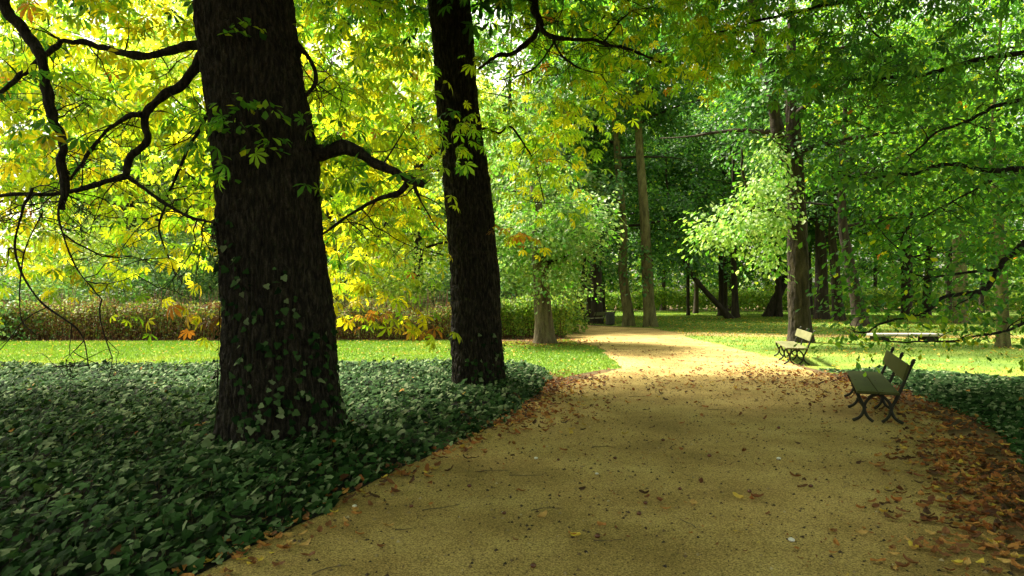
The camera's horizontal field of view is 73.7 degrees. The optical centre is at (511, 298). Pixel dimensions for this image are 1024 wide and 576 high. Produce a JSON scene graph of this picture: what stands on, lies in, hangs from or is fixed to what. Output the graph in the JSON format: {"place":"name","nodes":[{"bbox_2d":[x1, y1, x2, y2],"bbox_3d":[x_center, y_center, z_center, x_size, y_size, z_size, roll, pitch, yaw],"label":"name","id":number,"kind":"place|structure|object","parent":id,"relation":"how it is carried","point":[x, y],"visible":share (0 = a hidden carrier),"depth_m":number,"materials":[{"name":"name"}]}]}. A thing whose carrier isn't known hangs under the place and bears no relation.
{"place":"outdoors","nodes":[
{"label":"outdoors","id":0,"kind":"place"},
{"bbox_2d":[0,339,621,377],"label":"lawn","id":1,"kind":"structure","parent":0,"point":[615,363],"depth_m":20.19,"materials":[{"name":"plant"}]},
{"bbox_2d":[483,99,631,344],"bbox_3d":[0.802,-2.878,26.057,7.480,9.516,6.934,0,0,-44],"label":"park tree","id":2,"kind":"object","parent":1,"relation":"on","point":[541,283],"visible":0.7,"depth_m":25.48,"materials":[{"name":"green plant"}]},
{"bbox_2d":[0,0,1023,300],"label":"sky","id":3,"kind":"structure","parent":0,"point":[497,76],"materials":[{"name":"white"}]},
{"bbox_2d":[2,303,1023,575],"bbox_3d":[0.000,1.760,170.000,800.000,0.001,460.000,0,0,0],"label":"ground","id":4,"kind":"structure","parent":0,"point":[1018,533],"depth_m":9.15,"materials":[{"name":"soil"}]},
{"bbox_2d":[2,68,21,138],"bbox_3d":[-13.634,-12.820,9.282,14.520,29.426,15.093,0,0,16],"label":"background tree","id":5,"kind":"object","parent":4,"relation":"on","point":[7,97],"depth_m":14.05,"materials":[{"name":"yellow plant"}]},
{"bbox_2d":[0,270,99,340],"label":"shrub","id":6,"kind":"object","parent":4,"relation":"on","point":[40,283],"visible":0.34,"depth_m":29.40,"materials":[{"name":"green plant"}]},
{"bbox_2d":[0,0,110,261],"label":"background tree","id":7,"kind":"object","parent":4,"relation":"on","point":[51,29],"visible":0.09,"depth_m":41.71,"materials":[{"name":"yellow plant"}]},
{"bbox_2d":[0,0,207,281],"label":"background tree","id":8,"kind":"object","parent":4,"relation":"on","point":[109,199],"visible":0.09,"depth_m":41.31,"materials":[{"name":"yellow plant"}]},
{"bbox_2d":[7,202,207,336],"bbox_3d":[-21.090,-1.470,35.572,9.528,7.120,9.892,0,0,0],"label":"shrub","id":9,"kind":"object","parent":4,"relation":"on","point":[77,262],"visible":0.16,"depth_m":33.98,"materials":[{"name":"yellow plant"}]},
{"bbox_2d":[51,94,207,292],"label":"background tree","id":10,"kind":"object","parent":4,"relation":"on","point":[117,208],"visible":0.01,"depth_m":64.05,"materials":[{"name":"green plant"}]},
{"bbox_2d":[58,41,208,267],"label":"background tree","id":11,"kind":"object","parent":4,"relation":"on","point":[135,160],"visible":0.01,"depth_m":49.47,"materials":[{"name":"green plant"}]},
{"bbox_2d":[66,220,218,338],"bbox_3d":[-16.421,-0.900,32.893,9.174,5.860,8.693,0,0,0],"label":"shrub","id":12,"kind":"object","parent":4,"relation":"on","point":[210,281],"visible":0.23,"depth_m":31.46,"materials":[{"name":"green plant"}]},
{"bbox_2d":[66,0,320,327],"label":"background tree","id":13,"kind":"object","parent":4,"relation":"on","point":[175,71],"visible":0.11,"depth_m":37.69,"materials":[{"name":"yellow plant"}]},
{"bbox_2d":[0,288,451,340],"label":"hedge","id":14,"kind":"object","parent":4,"relation":"on","point":[108,310],"visible":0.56,"depth_m":28.45,"materials":[{"name":"plant"}]},
{"bbox_2d":[0,367,551,575],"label":"planting bed","id":15,"kind":"object","parent":4,"relation":"on","point":[159,496],"visible":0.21,"depth_m":6.17,"materials":[{"name":"plant"}]},
{"bbox_2d":[172,564,186,572],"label":"fallen leaf","id":16,"kind":"object","parent":15,"relation":"on","point":[177,569],"visible":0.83,"depth_m":4.35,"materials":[{"name":"plant"}]},
{"bbox_2d":[0,357,553,575],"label":"ivy ground cover","id":17,"kind":"object","parent":15,"relation":"on","point":[259,458],"visible":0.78,"depth_m":7.13,"materials":[{"name":"green plant"}]},
{"bbox_2d":[0,0,720,452],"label":"horse chestnut tree","id":18,"kind":"object","parent":15,"relation":"on","point":[268,154],"visible":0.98,"depth_m":8.18,"materials":[{"name":"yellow plant"}]},
{"bbox_2d":[208,218,355,455],"bbox_3d":[-2.759,0.446,7.984,1.875,2.787,1.158,0,0,0],"label":"climbing ivy","id":19,"kind":"object","parent":18,"relation":"attached to","point":[288,403],"visible":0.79,"depth_m":7.73,"materials":[{"name":"green plant"}]},
{"bbox_2d":[296,0,832,391],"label":"horse chestnut tree","id":20,"kind":"object","parent":15,"relation":"on","point":[475,309],"visible":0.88,"depth_m":12.74,"materials":[{"name":"green plant"}]},
{"bbox_2d":[444,333,507,391],"bbox_3d":[-0.652,1.239,12.842,1.376,1.187,0.823,0,0,0],"label":"climbing ivy","id":21,"kind":"object","parent":20,"relation":"attached to","point":[480,375],"visible":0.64,"depth_m":12.64,"materials":[{"name":"green plant"}]},
{"bbox_2d":[206,253,365,335],"bbox_3d":[-10.779,-0.430,33.140,8.117,5.074,8.310,0,0,0],"label":"shrub","id":22,"kind":"object","parent":4,"relation":"on","point":[331,283],"visible":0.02,"depth_m":32.60,"materials":[{"name":"green plant"}]},
{"bbox_2d":[297,19,413,285],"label":"background tree","id":23,"kind":"object","parent":4,"relation":"on","point":[328,217],"visible":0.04,"depth_m":40.55,"materials":[{"name":"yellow plant"}]},
{"bbox_2d":[311,24,440,285],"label":"background tree","id":24,"kind":"object","parent":4,"relation":"on","point":[339,214],"visible":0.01,"depth_m":54.13,"materials":[{"name":"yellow plant"}]},
{"bbox_2d":[328,231,450,337],"bbox_3d":[-6.051,-0.671,32.971,7.327,5.452,7.157,0,0,0],"label":"shrub","id":25,"kind":"object","parent":4,"relation":"on","point":[400,291],"visible":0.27,"depth_m":32.01,"materials":[{"name":"green plant"}]},
{"bbox_2d":[306,16,516,292],"bbox_3d":[-5.591,-7.892,40.706,14.136,19.536,12.859,0,0,-2],"label":"background tree","id":26,"kind":"object","parent":4,"relation":"on","point":[430,89],"visible":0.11,"depth_m":39.69,"materials":[{"name":"yellow plant"}]},
{"bbox_2d":[406,247,525,336],"bbox_3d":[-2.369,-0.545,33.406,6.617,5.201,6.714,0,0,0],"label":"shrub","id":27,"kind":"object","parent":4,"relation":"on","point":[447,278],"visible":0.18,"depth_m":32.54,"materials":[{"name":"green plant"}]},
{"bbox_2d":[383,0,609,287],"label":"background tree","id":28,"kind":"object","parent":4,"relation":"on","point":[589,175],"visible":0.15,"depth_m":41.96,"materials":[{"name":"green plant"}]},
{"bbox_2d":[0,145,1023,310],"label":"wood","id":29,"kind":"object","parent":4,"relation":"on","point":[756,284],"visible":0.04,"depth_m":100.89,"materials":[{"name":"green plant"}]},
{"bbox_2d":[500,292,572,338],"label":"hedge","id":30,"kind":"object","parent":4,"relation":"on","point":[512,312],"visible":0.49,"depth_m":29.82,"materials":[{"name":"plant"}]},
{"bbox_2d":[500,257,590,335],"bbox_3d":[1.000,-0.099,34.443,6.013,4.284,5.758,0,0,0],"label":"shrub","id":31,"kind":"object","parent":4,"relation":"on","point":[574,317],"visible":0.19,"depth_m":33.78,"materials":[{"name":"green plant"}]},
{"bbox_2d":[1010,559,1021,568],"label":"fallen leaf","id":32,"kind":"object","parent":4,"relation":"on","point":[1012,561],"visible":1,"depth_m":4.43,"materials":[{"name":"plant"}]},
{"bbox_2d":[196,325,1011,575],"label":"path","id":33,"kind":"structure","parent":0,"point":[457,537],"depth_m":6.06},
{"bbox_2d":[180,573,193,575],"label":"fallen leaf","id":34,"kind":"object","parent":33,"relation":"on","point":[187,574],"visible":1,"depth_m":4.25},
{"bbox_2d":[272,561,284,565],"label":"fallen leaf","id":35,"kind":"object","parent":33,"relation":"on","point":[277,563],"visible":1,"depth_m":4.44,"materials":[{"name":"plant"}]},
{"bbox_2d":[276,544,290,548],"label":"fallen leaf","id":36,"kind":"object","parent":33,"relation":"on","point":[280,546],"visible":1,"depth_m":4.72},
{"bbox_2d":[299,538,310,545],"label":"fallen leaf","id":37,"kind":"object","parent":33,"relation":"on","point":[305,543],"visible":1,"depth_m":4.81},
{"bbox_2d":[300,551,314,555],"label":"fallen leaf","id":38,"kind":"object","parent":33,"relation":"on","point":[309,554],"visible":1,"depth_m":4.60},
{"bbox_2d":[312,565,351,574],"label":"twig","id":39,"kind":"object","parent":33,"relation":"on","point":[329,567],"visible":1,"depth_m":4.40,"materials":[{"name":"wood"}]},
{"bbox_2d":[2,316,1023,575],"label":"fallen leaves","id":40,"kind":"object","parent":33,"relation":"on","point":[980,464],"visible":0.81,"depth_m":7.77,"materials":[{"name":"brown plant"}]},
{"bbox_2d":[537,510,546,516],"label":"fallen leaf","id":41,"kind":"object","parent":33,"relation":"on","point":[543,514],"visible":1,"depth_m":5.44,"materials":[{"name":"plant"}]},
{"bbox_2d":[570,532,580,535],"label":"fallen leaf","id":42,"kind":"object","parent":33,"relation":"on","point":[577,533],"visible":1,"depth_m":4.99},
{"bbox_2d":[215,348,1012,575],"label":"path crumbs","id":43,"kind":"object","parent":33,"relation":"on","point":[588,531],"visible":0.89,"depth_m":6.89,"materials":[{"name":"brown plant"}]},
{"bbox_2d":[855,530,867,534],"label":"fallen leaf","id":44,"kind":"object","parent":33,"relation":"on","point":[862,532],"visible":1,"depth_m":5.04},
{"bbox_2d":[870,558,885,560],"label":"fallen leaf","id":45,"kind":"object","parent":33,"relation":"on","point":[880,559],"visible":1,"depth_m":4.50,"materials":[{"name":"plant"}]},
{"bbox_2d":[844,347,915,424],"bbox_3d":[5.723,1.299,10.750,0.794,0.924,2.900,0,0,24],"label":"park bench","id":46,"kind":"object","parent":33,"relation":"on","point":[873,384],"visible":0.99,"depth_m":10.02,"materials":[{"name":"green paint"}]},
{"bbox_2d":[895,561,909,566],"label":"fallen leaf","id":47,"kind":"object","parent":33,"relation":"on","point":[901,564],"visible":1,"depth_m":4.41,"materials":[{"name":"plant"}]},
{"bbox_2d":[903,553,918,562],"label":"fallen leaf","id":48,"kind":"object","parent":33,"relation":"on","point":[910,560],"visible":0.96,"depth_m":4.49,"materials":[{"name":"plant"}]},
{"bbox_2d":[913,540,923,547],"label":"fallen leaf","id":49,"kind":"object","parent":33,"relation":"on","point":[916,542],"visible":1,"depth_m":4.78,"materials":[{"name":"plant"}]},
{"bbox_2d":[931,545,937,552],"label":"fallen leaf","id":50,"kind":"object","parent":33,"relation":"on","point":[934,549],"visible":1,"depth_m":4.67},
{"bbox_2d":[936,538,943,544],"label":"fallen leaf","id":51,"kind":"object","parent":33,"relation":"on","point":[938,542],"visible":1,"depth_m":4.83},
{"bbox_2d":[937,548,951,555],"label":"fallen leaf","id":52,"kind":"object","parent":33,"relation":"on","point":[945,553],"visible":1,"depth_m":4.61,"materials":[{"name":"plant"}]},
{"bbox_2d":[942,526,949,533],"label":"fallen leaf","id":53,"kind":"object","parent":33,"relation":"on","point":[945,530],"visible":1,"depth_m":5.06,"materials":[{"name":"plant"}]},
{"bbox_2d":[939,537,955,543],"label":"fallen leaf","id":54,"kind":"object","parent":33,"relation":"on","point":[944,540],"visible":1,"depth_m":4.83,"materials":[{"name":"plant"}]},
{"bbox_2d":[952,545,960,552],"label":"fallen leaf","id":55,"kind":"object","parent":33,"relation":"on","point":[957,549],"visible":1,"depth_m":4.69,"materials":[{"name":"plant"}]},
{"bbox_2d":[955,543,969,547],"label":"fallen leaf","id":56,"kind":"object","parent":33,"relation":"on","point":[965,545],"visible":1,"depth_m":4.76,"materials":[{"name":"plant"}]},
{"bbox_2d":[964,556,970,565],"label":"fallen leaf","id":57,"kind":"object","parent":33,"relation":"on","point":[967,561],"visible":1,"depth_m":4.47,"materials":[{"name":"plant"}]},
{"bbox_2d":[969,548,984,553],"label":"fallen leaf","id":58,"kind":"object","parent":33,"relation":"on","point":[976,551],"visible":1,"depth_m":4.65,"materials":[{"name":"plant"}]},
{"bbox_2d":[985,542,998,547],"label":"fallen leaf","id":59,"kind":"object","parent":33,"relation":"on","point":[991,545],"visible":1,"depth_m":4.75,"materials":[{"name":"plant"}]},
{"bbox_2d":[996,558,1010,562],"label":"fallen leaf","id":60,"kind":"object","parent":33,"relation":"on","point":[1003,560],"visible":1,"depth_m":4.49,"materials":[{"name":"plant"}]},
{"bbox_2d":[1007,542,1018,548],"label":"fallen leaf","id":61,"kind":"object","parent":33,"relation":"on","point":[1015,545],"visible":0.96,"depth_m":4.75,"materials":[{"name":"plant"}]},
{"bbox_2d":[570,311,1023,376],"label":"lawn","id":62,"kind":"structure","parent":0,"point":[826,364],"depth_m":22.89,"materials":[{"name":"plant"}]},
{"bbox_2d":[334,62,437,301],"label":"background tree","id":63,"kind":"object","parent":62,"relation":"on","point":[400,217],"depth_m":68.95,"materials":[{"name":"yellow plant"}]},
{"bbox_2d":[396,71,522,275],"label":"background tree","id":64,"kind":"object","parent":62,"relation":"on","point":[436,176],"visible":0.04,"depth_m":54.04,"materials":[{"name":"yellow plant"}]},
{"bbox_2d":[433,80,514,284],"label":"background tree","id":65,"kind":"object","parent":62,"relation":"on","point":[501,196],"depth_m":68.02,"materials":[{"name":"green plant"}]},
{"bbox_2d":[491,63,592,319],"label":"park tree","id":66,"kind":"object","parent":62,"relation":"on","point":[513,96],"visible":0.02,"depth_m":51.05,"materials":[{"name":"green plant"}]},
{"bbox_2d":[481,78,646,291],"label":"background tree","id":67,"kind":"object","parent":62,"relation":"on","point":[609,268],"depth_m":56.61,"materials":[{"name":"green plant"}]},
{"bbox_2d":[526,62,668,320],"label":"park tree","id":68,"kind":"object","parent":62,"relation":"on","point":[659,149],"visible":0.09,"depth_m":49.74,"materials":[{"name":"green plant"}]},
{"bbox_2d":[500,10,696,323],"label":"park tree","id":69,"kind":"object","parent":62,"relation":"on","point":[596,306],"visible":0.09,"depth_m":46.14,"materials":[{"name":"green plant"}]},
{"bbox_2d":[586,311,614,324],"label":"park bench","id":70,"kind":"object","parent":62,"relation":"on","point":[596,313],"visible":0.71,"depth_m":44.47,"materials":[{"name":"green paint"}]},
{"bbox_2d":[606,313,614,324],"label":"litter bin","id":71,"kind":"object","parent":62,"relation":"on","point":[610,318],"visible":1,"depth_m":43.16,"materials":[{"name":"grey metal"}]},
{"bbox_2d":[582,205,638,290],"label":"background tree","id":72,"kind":"object","parent":62,"relation":"on","point":[608,282],"visible":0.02,"depth_m":93.02,"materials":[{"name":"green plant"}]},
{"bbox_2d":[524,0,702,326],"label":"park tree","id":73,"kind":"object","parent":62,"relation":"on","point":[623,274],"visible":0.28,"depth_m":42.22,"materials":[{"name":"green plant"}]},
{"bbox_2d":[545,46,684,317],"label":"background tree","id":74,"kind":"object","parent":62,"relation":"on","point":[588,300],"visible":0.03,"depth_m":61.49,"materials":[{"name":"green plant"}]},
{"bbox_2d":[572,79,663,315],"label":"background tree","id":75,"kind":"object","parent":62,"relation":"on","point":[614,247],"visible":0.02,"depth_m":67.67,"materials":[{"name":"green plant"}]},
{"bbox_2d":[527,0,738,326],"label":"park tree","id":76,"kind":"object","parent":62,"relation":"on","point":[649,311],"visible":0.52,"depth_m":41.44,"materials":[{"name":"green plant"}]},
{"bbox_2d":[609,11,720,291],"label":"background tree","id":77,"kind":"object","parent":62,"relation":"on","point":[637,240],"visible":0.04,"depth_m":69.90,"materials":[{"name":"green plant"}]},
{"bbox_2d":[628,128,707,310],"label":"background tree","id":78,"kind":"object","parent":62,"relation":"on","point":[663,285],"visible":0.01,"depth_m":94.69,"materials":[{"name":"green plant"}]},
{"bbox_2d":[609,106,742,318],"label":"park tree","id":79,"kind":"object","parent":62,"relation":"on","point":[725,312],"visible":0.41,"depth_m":55.64,"materials":[{"name":"green plant"}]},
{"bbox_2d":[652,179,718,315],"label":"young tree","id":80,"kind":"object","parent":62,"relation":"on","point":[687,280],"visible":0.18,"depth_m":67.24,"materials":[{"name":"green plant"}]},
{"bbox_2d":[650,91,740,313],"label":"background tree","id":81,"kind":"object","parent":62,"relation":"on","point":[696,301],"visible":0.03,"depth_m":77.77,"materials":[{"name":"green plant"}]},
{"bbox_2d":[660,30,763,309],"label":"background tree","id":82,"kind":"object","parent":62,"relation":"on","point":[726,276],"visible":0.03,"depth_m":73.03,"materials":[{"name":"green plant"}]},
{"bbox_2d":[655,60,777,315],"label":"background tree","id":83,"kind":"object","parent":62,"relation":"on","point":[721,287],"visible":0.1,"depth_m":66.86,"materials":[{"name":"green plant"}]},
{"bbox_2d":[654,51,781,317],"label":"park tree","id":84,"kind":"object","parent":62,"relation":"on","point":[735,310],"visible":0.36,"depth_m":58.35,"materials":[{"name":"green plant"}]},
{"bbox_2d":[701,161,766,310],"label":"background tree","id":85,"kind":"object","parent":62,"relation":"on","point":[729,287],"visible":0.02,"depth_m":93.67,"materials":[{"name":"green plant"}]},
{"bbox_2d":[705,21,856,316],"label":"background tree","id":86,"kind":"object","parent":62,"relation":"on","point":[778,297],"visible":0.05,"depth_m":63.80,"materials":[{"name":"green plant"}]},
{"bbox_2d":[551,285,1023,311],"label":"hedge","id":87,"kind":"object","parent":62,"relation":"on","point":[613,299],"visible":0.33,"depth_m":85.46,"materials":[{"name":"plant"}]},
{"bbox_2d":[622,0,953,342],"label":"park tree","id":88,"kind":"object","parent":62,"relation":"on","point":[794,226],"visible":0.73,"depth_m":26.27,"materials":[{"name":"green plant"}]},
{"bbox_2d":[774,326,815,364],"bbox_3d":[7.913,1.299,19.210,0.794,0.924,2.900,0,0,16],"label":"park bench","id":89,"kind":"object","parent":62,"relation":"on","point":[803,335],"visible":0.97,"depth_m":18.79,"materials":[{"name":"green paint"}]},
{"bbox_2d":[762,138,847,277],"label":"background tree","id":90,"kind":"object","parent":62,"relation":"on","point":[813,257],"visible":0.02,"depth_m":94.62,"materials":[{"name":"green plant"}]},
{"bbox_2d":[722,44,893,319],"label":"park tree","id":91,"kind":"object","parent":62,"relation":"on","point":[820,257],"visible":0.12,"depth_m":55.93,"materials":[{"name":"green plant"}]},
{"bbox_2d":[749,101,866,314],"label":"background tree","id":92,"kind":"object","parent":62,"relation":"on","point":[810,275],"depth_m":70.83,"materials":[{"name":"green plant"}]},
{"bbox_2d":[760,138,884,316],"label":"park tree","id":93,"kind":"object","parent":62,"relation":"on","point":[769,311],"visible":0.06,"depth_m":63.01,"materials":[{"name":"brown plant"}]},
{"bbox_2d":[743,20,912,320],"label":"park tree","id":94,"kind":"object","parent":62,"relation":"on","point":[832,242],"visible":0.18,"depth_m":52.01,"materials":[{"name":"green plant"}]},
{"bbox_2d":[721,0,1011,326],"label":"park tree","id":95,"kind":"object","parent":62,"relation":"on","point":[844,236],"visible":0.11,"depth_m":42.32,"materials":[{"name":"green plant"}]},
{"bbox_2d":[837,150,899,308],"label":"background tree","id":96,"kind":"object","parent":62,"relation":"on","point":[875,283],"visible":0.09,"depth_m":93.97,"materials":[{"name":"green plant"}]},
{"bbox_2d":[866,333,941,341],"bbox_3d":[15.969,1.604,27.823,2.747,0.328,0.800,0,0,0],"label":"stone slab seat","id":97,"kind":"object","parent":62,"relation":"on","point":[931,336],"visible":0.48,"depth_m":27.52,"materials":[{"name":"stone"}]},
{"bbox_2d":[839,29,985,312],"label":"background tree","id":98,"kind":"object","parent":62,"relation":"on","point":[893,249],"visible":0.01,"depth_m":66.41,"materials":[{"name":"green plant"}]},
{"bbox_2d":[818,1,1011,315],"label":"background tree","id":99,"kind":"object","parent":62,"relation":"on","point":[905,297],"visible":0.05,"depth_m":56.72,"materials":[{"name":"green plant"}]},
{"bbox_2d":[847,0,1023,323],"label":"park tree","id":100,"kind":"object","parent":62,"relation":"on","point":[962,268],"visible":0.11,"depth_m":46.57,"materials":[{"name":"green plant"}]},
{"bbox_2d":[859,102,1012,317],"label":"park tree","id":101,"kind":"object","parent":62,"relation":"on","point":[929,268],"visible":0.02,"depth_m":60.63,"materials":[{"name":"green plant"}]},
{"bbox_2d":[857,0,1023,347],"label":"park tree","id":102,"kind":"object","parent":62,"relation":"on","point":[1002,338],"visible":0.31,"depth_m":25.20,"materials":[{"name":"green plant"}]},
{"bbox_2d":[914,190,986,309],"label":"background tree","id":103,"kind":"object","parent":62,"relation":"on","point":[921,263],"visible":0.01,"depth_m":93.87,"materials":[{"name":"green plant"}]},
{"bbox_2d":[880,69,1023,314],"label":"background tree","id":104,"kind":"object","parent":62,"relation":"on","point":[948,282],"depth_m":71.72,"materials":[{"name":"green plant"}]},
{"bbox_2d":[923,144,1023,312],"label":"background tree","id":105,"kind":"object","parent":62,"relation":"on","point":[981,284],"depth_m":79.63,"materials":[{"name":"green plant"}]},
{"bbox_2d":[956,15,1023,261],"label":"background tree","id":106,"kind":"object","parent":62,"relation":"on","point":[1019,174],"visible":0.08,"depth_m":52.42,"materials":[{"name":"green plant"}]},
{"bbox_2d":[675,332,1023,337],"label":"side path","id":107,"kind":"structure","parent":0,"point":[743,334],"depth_m":31.93,"materials":[{"name":"gravel"}]},
{"label":"planting bed","id":108,"kind":"structure","parent":0,"visible":0},
{"bbox_2d":[660,0,1023,377],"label":"overhanging tree","id":109,"kind":"object","parent":108,"relation":"on","point":[808,65],"visible":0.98,"depth_m":10.70,"materials":[{"name":"green plant"}]},
{"bbox_2d":[819,365,1023,467],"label":"ivy ground cover","id":110,"kind":"object","parent":108,"relation":"on","point":[997,403],"visible":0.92,"depth_m":11.45,"materials":[{"name":"green plant"}]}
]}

